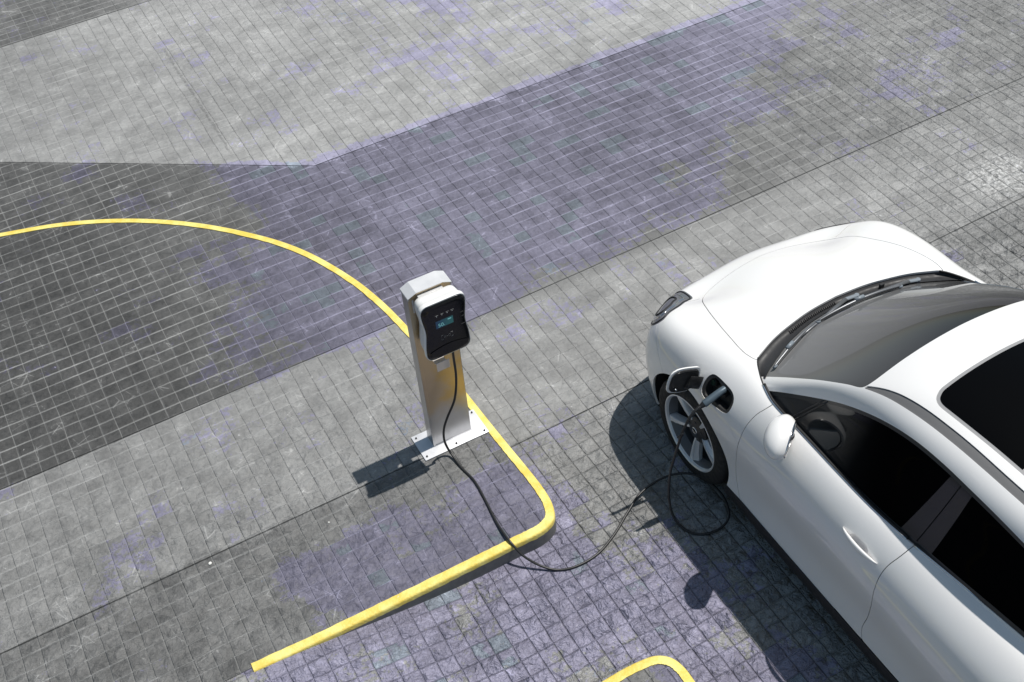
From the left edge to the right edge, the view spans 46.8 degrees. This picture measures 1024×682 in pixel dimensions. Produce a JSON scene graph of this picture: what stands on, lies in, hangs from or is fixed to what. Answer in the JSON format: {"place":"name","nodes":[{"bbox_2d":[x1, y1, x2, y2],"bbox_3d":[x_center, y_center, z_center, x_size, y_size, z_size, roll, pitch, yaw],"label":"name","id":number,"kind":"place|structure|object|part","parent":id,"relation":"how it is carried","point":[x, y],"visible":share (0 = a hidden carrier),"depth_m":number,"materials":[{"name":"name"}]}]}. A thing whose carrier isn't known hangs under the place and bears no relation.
{"place":"outdoors","nodes":[
{"label":"outdoors","id":0,"kind":"place"},
{"bbox_2d":[0,223,545,681],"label":"pavement","id":1,"kind":"structure","parent":0,"point":[180,407],"depth_m":7.12,"materials":[{"name":"grey stone"}]},
{"bbox_2d":[400,271,488,460],"bbox_3d":[-0.399,0.153,6.697,0.428,1.270,0.283,-24,49,-17],"label":"charging post","id":2,"kind":"object","parent":1,"relation":"on","point":[434,310],"visible":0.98,"depth_m":6.59,"materials":[{"name":"grey metal"}]},
{"bbox_2d":[442,352,729,570],"bbox_3d":[0.364,0.696,6.483,1.693,0.974,0.731,4,47,9],"label":"charging cable","id":3,"kind":"object","parent":2,"relation":"attached to","point":[713,396],"visible":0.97,"depth_m":6.70,"materials":[{"name":"black rubber"}]},
{"bbox_2d":[0,0,1023,681],"bbox_3d":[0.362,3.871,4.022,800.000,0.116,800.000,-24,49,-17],"label":"road","id":4,"kind":"structure","parent":0,"point":[568,196],"depth_m":9.05,"materials":[{"name":"grey stone"}]},
{"bbox_2d":[0,219,555,671],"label":"kerb","id":5,"kind":"structure","parent":4,"relation":"on","point":[542,533],"depth_m":6.62,"materials":[{"name":"yellow paint"}]},
{"bbox_2d":[602,656,694,681],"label":"kerb","id":6,"kind":"structure","parent":4,"relation":"on","point":[672,663],"depth_m":6.02,"materials":[{"name":"yellow paint"}]},
{"bbox_2d":[646,221,1023,681],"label":"parked car","id":7,"kind":"object","parent":4,"relation":"on","point":[855,438],"visible":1,"depth_m":5.74,"materials":[{"name":"white paint"}]},
{"bbox_3d":[1.551,0.697,5.863,0.309,1.116,1.151,-24,49,-17],"label":"front door","id":8,"kind":"part","parent":7,"relation":"part of","materials":[{"name":"white paint"}]},
{"bbox_3d":[2.192,1.442,5.089,0.418,1.116,1.418,-24,49,-17],"label":"rear door","id":9,"kind":"part","parent":7,"relation":"part of","materials":[{"name":"white paint"}]},
{"bbox_2d":[621,664,682,681],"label":"pavement","id":10,"kind":"structure","parent":0,"point":[659,673],"depth_m":6.00,"materials":[{"name":"grey stone"}]}
]}

